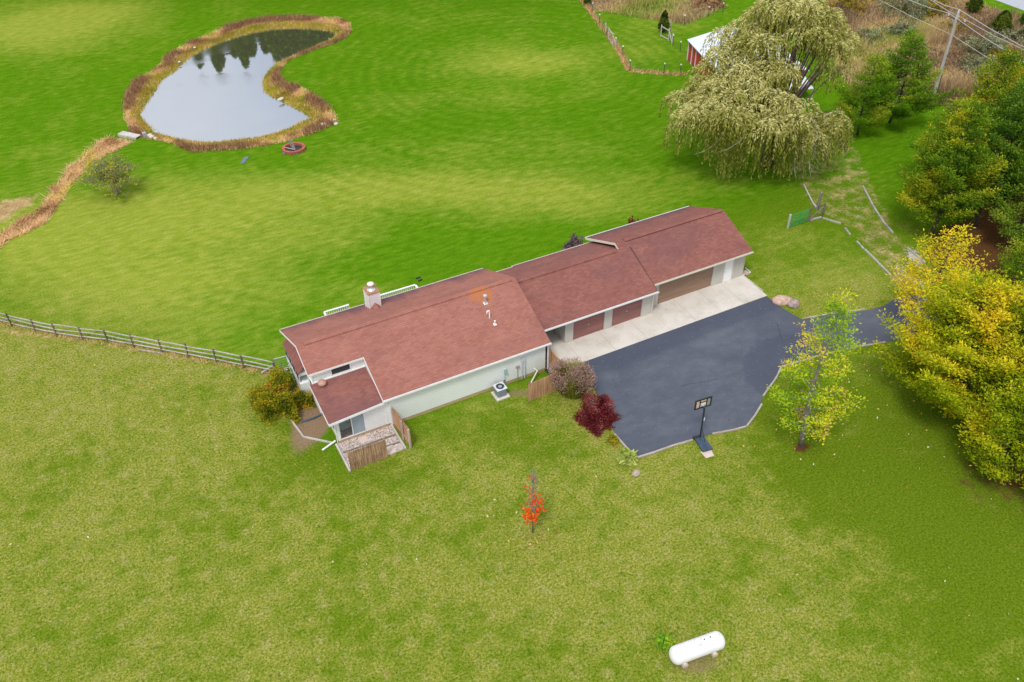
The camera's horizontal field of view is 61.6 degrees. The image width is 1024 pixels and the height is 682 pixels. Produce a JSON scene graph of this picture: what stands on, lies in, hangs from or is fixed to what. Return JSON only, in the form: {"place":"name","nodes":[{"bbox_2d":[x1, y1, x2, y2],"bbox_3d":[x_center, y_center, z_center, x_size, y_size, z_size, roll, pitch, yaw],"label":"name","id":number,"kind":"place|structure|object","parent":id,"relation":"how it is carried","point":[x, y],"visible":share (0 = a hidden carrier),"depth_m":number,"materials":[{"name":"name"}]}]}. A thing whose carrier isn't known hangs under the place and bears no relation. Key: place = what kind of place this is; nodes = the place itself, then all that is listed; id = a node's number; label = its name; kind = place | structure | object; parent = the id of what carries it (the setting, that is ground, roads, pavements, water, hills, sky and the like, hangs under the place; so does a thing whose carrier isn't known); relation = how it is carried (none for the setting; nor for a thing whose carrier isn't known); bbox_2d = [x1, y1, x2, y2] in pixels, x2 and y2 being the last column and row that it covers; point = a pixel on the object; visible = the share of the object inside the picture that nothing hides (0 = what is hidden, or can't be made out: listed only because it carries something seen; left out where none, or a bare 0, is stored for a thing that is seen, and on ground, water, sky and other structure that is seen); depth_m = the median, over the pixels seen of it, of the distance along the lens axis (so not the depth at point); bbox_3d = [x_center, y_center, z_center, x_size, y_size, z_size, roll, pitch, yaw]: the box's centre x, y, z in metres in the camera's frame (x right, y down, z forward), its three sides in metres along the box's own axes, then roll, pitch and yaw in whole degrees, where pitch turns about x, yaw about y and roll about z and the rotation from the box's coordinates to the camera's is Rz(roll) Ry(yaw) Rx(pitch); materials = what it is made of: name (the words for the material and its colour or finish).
{"place":"outdoors","nodes":[
{"label":"outdoors","id":0,"kind":"place"},
{"bbox_2d":[0,318,271,377],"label":"fence row grass","id":1,"kind":"structure","parent":0,"point":[112,342],"depth_m":63.77,"materials":[{"name":"brown"}]},
{"bbox_2d":[139,27,335,142],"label":"pond water","id":2,"kind":"structure","parent":0,"point":[215,92],"depth_m":100.74,"materials":[{"name":"white liquid"}]},
{"bbox_2d":[337,425,403,469],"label":"gravel","id":3,"kind":"structure","parent":0,"point":[383,432],"depth_m":55.76,"materials":[{"name":"beige gravel"}]},
{"bbox_2d":[358,435,368,443],"bbox_3d":[-9.647,6.411,55.896,0.560,0.060,0.600,-21,43,-23],"label":"paving slab","id":4,"kind":"object","parent":3,"relation":"on","point":[363,439],"depth_m":55.86,"materials":[{"name":"beige stone"}]},
{"bbox_2d":[343,434,395,453],"bbox_3d":[-9.223,6.647,55.589,3.551,0.110,0.100,-18,42,-20],"label":"landscape timber","id":5,"kind":"object","parent":3,"relation":"on","point":[372,442],"visible":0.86,"depth_m":55.53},
{"bbox_2d":[387,445,395,454],"bbox_3d":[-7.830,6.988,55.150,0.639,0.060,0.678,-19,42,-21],"label":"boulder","id":6,"kind":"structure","parent":3,"relation":"on","point":[390,449],"depth_m":55.13,"materials":[{"name":"beige stone"}]},
{"bbox_2d":[0,0,1023,681],"bbox_3d":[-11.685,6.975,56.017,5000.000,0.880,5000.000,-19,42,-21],"label":"ground","id":7,"kind":"structure","parent":0,"point":[462,136],"depth_m":56.64,"materials":[{"name":"green plant"}]},
{"bbox_2d":[0,131,132,248],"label":"ditch grass","id":8,"kind":"structure","parent":7,"relation":"on","point":[55,200],"depth_m":82.43,"materials":[{"name":"brown plant"}]},
{"bbox_2d":[70,150,142,202],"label":"apple tree","id":9,"kind":"object","parent":7,"relation":"on","point":[112,173],"visible":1,"depth_m":79.58,"materials":[{"name":"green plant"}]},
{"bbox_2d":[118,131,141,139],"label":"plank bridge","id":10,"kind":"structure","parent":7,"relation":"on","point":[129,135],"depth_m":91.08,"materials":[{"name":"grey wood"}]},
{"bbox_2d":[0,313,274,370],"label":"rail fence","id":11,"kind":"object","parent":7,"relation":"on","point":[132,340],"visible":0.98,"depth_m":63.06,"materials":[{"name":"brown wood"}]},
{"bbox_2d":[120,12,352,152],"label":"bank grass","id":12,"kind":"structure","parent":7,"relation":"on","point":[277,139],"depth_m":100.78,"materials":[{"name":"brown plant"}]},
{"bbox_2d":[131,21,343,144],"bbox_3d":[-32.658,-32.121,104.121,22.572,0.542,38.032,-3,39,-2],"label":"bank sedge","id":13,"kind":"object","parent":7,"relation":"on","point":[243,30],"visible":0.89,"depth_m":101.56,"materials":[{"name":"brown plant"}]},
{"bbox_2d":[246,363,316,425],"bbox_3d":[-15.463,3.154,57.839,4.766,3.172,5.433,-19,42,-21],"label":"shrub","id":14,"kind":"object","parent":7,"relation":"on","point":[283,392],"visible":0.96,"depth_m":57.67,"materials":[{"name":"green plant"}]},
{"bbox_2d":[282,139,305,154],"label":"fire pit","id":15,"kind":"object","parent":7,"relation":"on","point":[292,149],"visible":1,"depth_m":88.09,"materials":[{"name":"red brick"}]},
{"bbox_2d":[303,436,333,443],"bbox_3d":[-12.580,6.438,55.919,2.166,0.100,0.110,10,40,13],"label":"bed edging","id":16,"kind":"object","parent":7,"relation":"on","point":[316,439],"visible":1,"depth_m":55.88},
{"bbox_2d":[335,443,350,471],"bbox_3d":[-10.749,7.415,54.648,0.120,0.140,2.650,-19,42,-21],"label":"landscape timber","id":17,"kind":"object","parent":7,"relation":"on","point":[342,456],"visible":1,"depth_m":54.56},
{"bbox_2d":[347,438,387,470],"bbox_3d":[-9.026,7.092,53.823,2.465,1.638,0.146,-19,42,-21],"label":"privacy screen","id":18,"kind":"object","parent":7,"relation":"on","point":[373,449],"visible":1,"depth_m":53.77,"materials":[{"name":"brown wood"}]},
{"bbox_2d":[390,424,406,449],"bbox_3d":[-7.420,6.228,56.047,0.130,0.140,2.500,-19,42,-21],"label":"landscape timber","id":19,"kind":"object","parent":7,"relation":"on","point":[398,437],"visible":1,"depth_m":55.95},
{"bbox_2d":[390,407,411,447],"bbox_3d":[-7.196,5.593,55.574,0.163,1.718,2.547,-22,44,-24],"label":"privacy screen","id":20,"kind":"object","parent":7,"relation":"on","point":[399,424],"visible":1,"depth_m":55.52,"materials":[{"name":"brown wood"}]},
{"bbox_2d":[491,380,509,401],"bbox_3d":[-0.755,3.288,59.007,1.251,0.820,1.282,-19,42,-21],"label":"air conditioner","id":21,"kind":"object","parent":7,"relation":"on","point":[499,393],"visible":1,"depth_m":58.69,"materials":[{"name":"metal"}]},
{"bbox_2d":[10,364,1018,679],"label":"fallen leaves","id":22,"kind":"object","parent":7,"relation":"on","point":[596,476],"visible":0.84,"depth_m":52.60,"materials":[{"name":"yellow plant"}]},
{"bbox_2d":[279,206,753,442],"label":"ranch house","id":23,"kind":"structure","parent":7,"relation":"on","point":[416,351],"depth_m":60.09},
{"bbox_2d":[330,364,350,375],"bbox_3d":[-11.211,1.829,56.218,1.360,0.610,0.050,-19,42,-21],"label":"window","id":24,"kind":"structure","parent":23,"relation":"in","point":[347,367],"depth_m":56.26,"materials":[{"name":"black glass"}]},
{"bbox_2d":[338,419,351,430],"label":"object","id":25,"kind":"object","parent":23,"relation":"on","point":[345,425],"visible":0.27,"depth_m":56.22,"materials":[{"name":"fabric"}]},
{"bbox_2d":[338,413,366,439],"bbox_3d":[-10.309,5.411,55.315,1.760,1.880,0.070,-19,42,-21],"label":"patio door","id":26,"kind":"structure","parent":23,"relation":"in","point":[358,425],"depth_m":55.56,"materials":[{"name":"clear glass"}]},
{"bbox_2d":[573,312,603,339],"bbox_3d":[5.630,-1.315,63.255,2.680,2.152,0.085,-19,42,-21],"label":"garage door","id":27,"kind":"structure","parent":23,"relation":"in","point":[595,323],"depth_m":63.41,"materials":[{"name":"metal"}]},
{"bbox_2d":[612,299,641,325],"bbox_3d":[8.599,-2.325,64.446,2.650,2.152,0.085,-19,42,-21],"label":"garage door","id":28,"kind":"structure","parent":23,"relation":"in","point":[621,314],"depth_m":64.60,"materials":[{"name":"metal"}]},
{"bbox_2d":[657,267,712,303],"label":"garage door","id":29,"kind":"structure","parent":23,"relation":"in","point":[693,282],"depth_m":67.07,"materials":[{"name":"brown wood"}]},
{"bbox_2d":[723,260,732,281],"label":"door","id":30,"kind":"structure","parent":23,"relation":"in","point":[728,268],"depth_m":68.53,"materials":[{"name":"metal"}]},
{"bbox_2d":[520,468,546,532],"bbox_3d":[1.130,9.047,48.235,1.561,5.402,1.566,-19,42,-21],"label":"maple sapling","id":31,"kind":"object","parent":7,"relation":"on","point":[531,516],"visible":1,"depth_m":48.43,"materials":[{"name":"red plant"}]},
{"bbox_2d":[528,348,565,401],"bbox_3d":[2.761,2.524,59.232,4.100,1.640,1.967,-56,63,-45],"label":"privacy fence","id":32,"kind":"object","parent":7,"relation":"on","point":[540,387],"visible":0.7,"depth_m":58.57,"materials":[{"name":"brown wood"}]},
{"bbox_2d":[561,233,583,249],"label":"shrub","id":33,"kind":"object","parent":7,"relation":"on","point":[574,240],"visible":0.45,"depth_m":71.99,"materials":[{"name":"grey plant"}]},
{"bbox_2d":[572,392,620,438],"bbox_3d":[5.703,4.305,56.412,2.843,2.646,2.792,-31,48,-32],"label":"shrub","id":34,"kind":"object","parent":7,"relation":"on","point":[601,407],"visible":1,"depth_m":56.15,"materials":[{"name":"red plant"}]},
{"bbox_2d":[605,23,616,47],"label":"paddock gate","id":35,"kind":"structure","parent":7,"relation":"on","point":[612,34],"depth_m":110.65,"materials":[{"name":"grey wood"}]},
{"bbox_2d":[606,434,619,445],"bbox_3d":[6.564,6.314,55.392,0.960,0.731,0.976,-19,42,-21],"label":"shrub","id":36,"kind":"object","parent":7,"relation":"on","point":[614,439],"visible":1,"depth_m":55.27,"materials":[{"name":"yellow plant"}]},
{"bbox_2d":[616,447,637,465],"bbox_3d":[7.282,7.317,54.256,1.569,1.350,1.482,3,39,5],"label":"yucca plant","id":37,"kind":"object","parent":7,"relation":"on","point":[626,456],"visible":1,"depth_m":53.98,"materials":[{"name":"green plant"}]},
{"bbox_2d":[632,469,639,476],"bbox_3d":[7.693,8.162,53.297,0.620,0.276,0.433,-33,49,-33],"label":"fieldstone","id":38,"kind":"object","parent":7,"relation":"on","point":[635,472],"visible":1,"depth_m":53.20,"materials":[{"name":"beige stone"}]},
{"bbox_2d":[637,451,655,457],"bbox_3d":[8.545,7.220,54.570,1.311,0.100,0.120,-14,41,-16],"label":"driveway edging","id":39,"kind":"object","parent":7,"relation":"on","point":[646,454],"visible":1,"depth_m":54.52,"materials":[{"name":"grey concrete"}]},
{"bbox_2d":[615,37,681,73],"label":"wire fence","id":40,"kind":"object","parent":7,"relation":"on","point":[652,65],"visible":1,"depth_m":102.56,"materials":[{"name":"wood"}]},
{"bbox_2d":[546,275,766,371],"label":"concrete apron","id":41,"kind":"object","parent":7,"relation":"on","point":[685,309],"visible":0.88,"depth_m":65.31,"materials":[{"name":"beige concrete"}]},
{"bbox_2d":[655,10,670,32],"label":"juniper","id":42,"kind":"object","parent":7,"relation":"on","point":[664,21],"visible":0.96,"depth_m":112.38,"materials":[{"name":"green plant"}]},
{"bbox_2d":[656,444,673,452],"bbox_3d":[9.747,6.888,54.957,1.301,0.100,0.120,-17,42,-19],"label":"driveway edging","id":43,"kind":"object","parent":7,"relation":"on","point":[664,448],"visible":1,"depth_m":54.91,"materials":[{"name":"grey concrete"}]},
{"bbox_2d":[655,633,676,652],"bbox_3d":[7.912,15.409,44.157,1.134,0.876,1.006,-19,42,-21],"label":"weed clump","id":44,"kind":"object","parent":7,"relation":"on","point":[665,641],"visible":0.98,"depth_m":44.03,"materials":[{"name":"green plant"}]},
{"bbox_2d":[673,439,692,445],"bbox_3d":[11.008,6.551,55.349,1.428,0.100,0.120,-13,41,-15],"label":"driveway edging","id":45,"kind":"object","parent":7,"relation":"on","point":[683,442],"visible":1,"depth_m":55.30,"materials":[{"name":"grey concrete"}]},
{"bbox_2d":[669,631,724,668],"bbox_3d":[9.353,15.472,43.401,3.044,1.310,0.950,-14,41,-15],"label":"propane tank","id":46,"kind":"object","parent":7,"relation":"on","point":[712,643],"visible":1,"depth_m":43.05,"materials":[{"name":"white metal"}]},
{"bbox_2d":[670,2,723,30],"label":"wire fence","id":47,"kind":"object","parent":7,"relation":"on","point":[695,16],"visible":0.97,"depth_m":116.28,"materials":[{"name":"brown wood"}]},
{"bbox_2d":[693,396,712,451],"bbox_3d":[12.121,5.181,54.516,1.180,3.170,2.181,-4,39,-3],"label":"basketball hoop","id":48,"kind":"object","parent":7,"relation":"on","point":[703,443],"visible":1,"depth_m":54.71,"materials":[{"name":"black plastic"}]},
{"bbox_2d":[701,450,713,457],"bbox_3d":[12.421,7.194,54.589,0.736,0.045,0.603,-8,40,-9],"label":"paving slab","id":49,"kind":"object","parent":7,"relation":"on","point":[706,454],"depth_m":54.55,"materials":[{"name":"beige concrete"}]},
{"bbox_2d":[691,0,728,10],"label":"field shrub","id":50,"kind":"object","parent":7,"relation":"on","point":[714,2],"visible":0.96,"depth_m":120.66,"materials":[{"name":"brown plant"}]},
{"bbox_2d":[712,429,733,434],"bbox_3d":[13.760,5.929,56.064,1.476,0.100,0.120,-9,40,-10],"label":"driveway edging","id":51,"kind":"object","parent":7,"relation":"on","point":[724,431],"visible":1,"depth_m":56.02,"materials":[{"name":"grey concrete"}]},
{"bbox_2d":[658,0,864,181],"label":"willow tree","id":52,"kind":"object","parent":7,"relation":"on","point":[764,110],"visible":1,"depth_m":78.92,"materials":[{"name":"green plant"}]},
{"bbox_2d":[772,295,792,305],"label":"boulder","id":53,"kind":"object","parent":7,"relation":"on","point":[781,300],"visible":1,"depth_m":66.65,"materials":[{"name":"beige stone"}]},
{"bbox_2d":[787,299,799,307],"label":"boulder","id":54,"kind":"object","parent":7,"relation":"on","point":[793,303],"visible":1,"depth_m":66.29,"materials":[{"name":"grey stone"}]},
{"bbox_2d":[787,207,812,228],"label":"farm gate","id":55,"kind":"structure","parent":7,"relation":"on","point":[807,220],"depth_m":75.43,"materials":[{"name":"green metal"}]},
{"bbox_2d":[582,0,1023,112],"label":"meadow grass","id":56,"kind":"structure","parent":7,"relation":"on","point":[870,16],"depth_m":115.78,"materials":[{"name":"brown"}]},
{"bbox_2d":[766,288,867,446],"bbox_3d":[18.009,1.935,51.404,6.145,12.078,5.660,-19,42,-21],"label":"thin tree","id":57,"kind":"object","parent":7,"relation":"on","point":[809,399],"visible":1,"depth_m":50.98,"materials":[{"name":"green plant"}]},
{"bbox_2d":[826,0,871,20],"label":"field shrub","id":58,"kind":"object","parent":7,"relation":"on","point":[847,3],"visible":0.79,"depth_m":118.64,"materials":[{"name":"yellow plant"}]},
{"bbox_2d":[829,50,904,135],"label":"pine tree","id":59,"kind":"object","parent":7,"relation":"on","point":[877,95],"visible":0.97,"depth_m":86.18,"materials":[{"name":"green plant"}]},
{"bbox_2d":[849,27,885,44],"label":"field shrub","id":60,"kind":"object","parent":7,"relation":"on","point":[872,36],"visible":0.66,"depth_m":110.00,"materials":[{"name":"green plant"}]},
{"bbox_2d":[862,185,873,206],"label":"lane timber","id":61,"kind":"object","parent":7,"relation":"on","point":[867,195],"visible":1,"depth_m":79.47,"materials":[{"name":"grey wood"}]},
{"bbox_2d":[864,249,891,275],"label":"lane timber","id":62,"kind":"object","parent":7,"relation":"on","point":[876,261],"visible":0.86,"depth_m":71.03,"materials":[{"name":"grey wood"}]},
{"bbox_2d":[884,16,920,34],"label":"field shrub","id":63,"kind":"object","parent":7,"relation":"on","point":[901,29],"visible":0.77,"depth_m":111.35,"materials":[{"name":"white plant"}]},
{"bbox_2d":[860,27,957,122],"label":"pine tree","id":64,"kind":"object","parent":7,"relation":"on","point":[915,90],"visible":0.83,"depth_m":87.40,"materials":[{"name":"green plant"}]},
{"bbox_2d":[873,0,945,22],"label":"field shrub","id":65,"kind":"object","parent":7,"relation":"on","point":[905,7],"visible":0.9,"depth_m":116.40,"materials":[{"name":"brown plant"}]},
{"bbox_2d":[907,247,925,262],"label":"lane timber","id":66,"kind":"object","parent":7,"relation":"on","point":[913,252],"visible":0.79,"depth_m":71.85,"materials":[{"name":"grey wood"}]},
{"bbox_2d":[914,0,951,17],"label":"field shrub","id":67,"kind":"object","parent":7,"relation":"on","point":[938,7],"visible":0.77,"depth_m":116.38,"materials":[{"name":"yellow plant"}]},
{"bbox_2d":[886,224,993,342],"bbox_3d":[29.817,-4.268,60.296,6.712,10.241,6.947,-5,39,-6],"label":"yellow tree","id":68,"kind":"object","parent":7,"relation":"on","point":[947,260],"visible":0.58,"depth_m":59.23,"materials":[{"name":"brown plant"}]},
{"bbox_2d":[904,97,975,180],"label":"pine tree","id":69,"kind":"object","parent":7,"relation":"on","point":[956,102],"visible":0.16,"depth_m":77.14,"materials":[{"name":"green plant"}]},
{"bbox_2d":[868,264,1023,423],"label":"yellow tree","id":70,"kind":"object","parent":7,"relation":"on","point":[935,349],"visible":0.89,"depth_m":52.88,"materials":[{"name":"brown plant"}]},
{"bbox_2d":[932,10,965,106],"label":"utility pole","id":71,"kind":"object","parent":7,"relation":"on","point":[947,47],"visible":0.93,"depth_m":90.09,"materials":[{"name":"grey wood"}]},
{"bbox_2d":[834,1,994,81],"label":"power line","id":72,"kind":"object","parent":71,"relation":"attached to","point":[900,35],"visible":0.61,"depth_m":96.50,"materials":[{"name":"grey metal"}]},
{"bbox_2d":[910,0,1022,61],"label":"power line","id":73,"kind":"object","parent":71,"relation":"attached to","point":[963,23],"visible":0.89,"depth_m":86.84,"materials":[{"name":"metal"}]},
{"bbox_2d":[931,0,1023,49],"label":"power line","id":74,"kind":"object","parent":71,"relation":"attached to","point":[977,26],"visible":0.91,"depth_m":86.17,"materials":[{"name":"metal"}]},
{"bbox_2d":[934,0,1023,46],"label":"power line","id":75,"kind":"object","parent":71,"relation":"attached to","point":[981,23],"visible":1,"depth_m":84.94,"materials":[{"name":"metal"}]},
{"bbox_2d":[894,95,1013,235],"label":"pine tree","id":76,"kind":"object","parent":7,"relation":"on","point":[943,170],"visible":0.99,"depth_m":69.21,"materials":[{"name":"green plant"}]},
{"bbox_2d":[935,13,974,33],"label":"field shrub","id":77,"kind":"object","parent":7,"relation":"on","point":[957,25],"visible":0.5,"depth_m":112.23,"materials":[{"name":"brown plant"}]},
{"bbox_2d":[948,52,996,76],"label":"field shrub","id":78,"kind":"object","parent":7,"relation":"on","point":[976,62],"visible":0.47,"depth_m":101.87,"materials":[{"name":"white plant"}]},
{"bbox_2d":[965,0,983,12],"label":"juniper","id":79,"kind":"object","parent":7,"relation":"on","point":[975,6],"visible":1,"depth_m":116.69,"materials":[{"name":"green plant"}]},
{"bbox_2d":[934,46,1023,146],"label":"pine tree","id":80,"kind":"object","parent":7,"relation":"on","point":[1004,78],"visible":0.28,"depth_m":75.13,"materials":[{"name":"green plant"}]},
{"bbox_2d":[944,73,1023,227],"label":"pine tree","id":81,"kind":"object","parent":7,"relation":"on","point":[1012,148],"visible":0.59,"depth_m":69.17,"materials":[{"name":"green plant"}]},
{"bbox_2d":[955,28,1016,56],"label":"field shrub","id":82,"kind":"object","parent":7,"relation":"on","point":[985,44],"visible":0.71,"depth_m":105.51,"materials":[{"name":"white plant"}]},
{"bbox_2d":[949,272,1023,409],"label":"yellow tree","id":83,"kind":"object","parent":7,"relation":"on","point":[1019,338],"visible":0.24,"depth_m":52.79,"materials":[{"name":"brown plant"}]},
{"bbox_2d":[954,367,1023,484],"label":"yellow tree","id":84,"kind":"object","parent":7,"relation":"on","point":[990,434],"visible":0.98,"depth_m":50.50,"materials":[{"name":"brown plant"}]},
{"bbox_2d":[987,10,1014,33],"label":"juniper","id":85,"kind":"object","parent":7,"relation":"on","point":[1001,21],"visible":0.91,"depth_m":109.90,"materials":[{"name":"green plant"}]},
{"bbox_2d":[982,44,1023,69],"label":"field shrub","id":86,"kind":"object","parent":7,"relation":"on","point":[994,53],"visible":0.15,"depth_m":103.48,"materials":[{"name":"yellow plant"}]},
{"bbox_2d":[983,154,1023,245],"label":"pine tree","id":87,"kind":"object","parent":7,"relation":"on","point":[1008,207],"visible":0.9,"depth_m":70.39,"materials":[{"name":"green plant"}]},
{"bbox_2d":[989,89,1023,200],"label":"pine tree","id":88,"kind":"object","parent":7,"relation":"on","point":[1004,136],"visible":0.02,"depth_m":73.77,"materials":[{"name":"green plant"}]},
{"bbox_2d":[993,25,1023,42],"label":"field shrub","id":89,"kind":"object","parent":7,"relation":"on","point":[1016,34],"visible":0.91,"depth_m":108.99,"materials":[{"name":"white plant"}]},
{"bbox_2d":[997,224,1023,289],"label":"pine tree","id":90,"kind":"object","parent":7,"relation":"on","point":[1015,257],"visible":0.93,"depth_m":66.27,"materials":[{"name":"green plant"}]},
{"bbox_2d":[1009,417,1023,488],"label":"yellow tree","id":91,"kind":"object","parent":7,"relation":"on","point":[1018,439],"visible":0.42,"depth_m":50.70,"materials":[{"name":"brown plant"}]},
{"bbox_2d":[1017,13,1023,27],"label":"juniper","id":92,"kind":"object","parent":7,"relation":"on","point":[1021,19],"visible":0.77,"depth_m":112.07,"materials":[{"name":"green plant"}]},
{"bbox_2d":[548,357,597,398],"bbox_3d":[4.076,2.442,58.550,3.285,2.595,4.071,-19,42,-21],"label":"bush","id":93,"kind":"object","parent":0,"point":[575,380],"depth_m":58.10,"materials":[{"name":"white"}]},
{"bbox_2d":[579,0,684,74],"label":"fence row grass","id":94,"kind":"structure","parent":0,"point":[622,56],"depth_m":107.81,"materials":[{"name":"brown plant"}]},
{"bbox_2d":[660,25,673,44],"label":"paddock gate","id":95,"kind":"structure","parent":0,"point":[668,34],"depth_m":110.98,"materials":[{"name":"grey wood"}]},
{"bbox_2d":[687,26,813,97],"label":"red barn","id":96,"kind":"structure","parent":0,"point":[695,45],"depth_m":102.82,"materials":[{"name":"metal"}]},
{"bbox_2d":[581,291,1014,455],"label":"driveway","id":97,"kind":"structure","parent":0,"point":[655,388],"depth_m":61.16,"materials":[{"name":"grey asphalt"}]},
{"bbox_2d":[803,184,825,220],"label":"brace fence","id":98,"kind":"object","parent":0,"point":[817,207],"visible":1,"depth_m":76.87,"materials":[{"name":"grey wood"}]},
{"bbox_2d":[997,0,1023,9],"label":"road","id":99,"kind":"structure","parent":0,"point":[1015,3],"depth_m":120.87,"materials":[{"name":"grey asphalt"}]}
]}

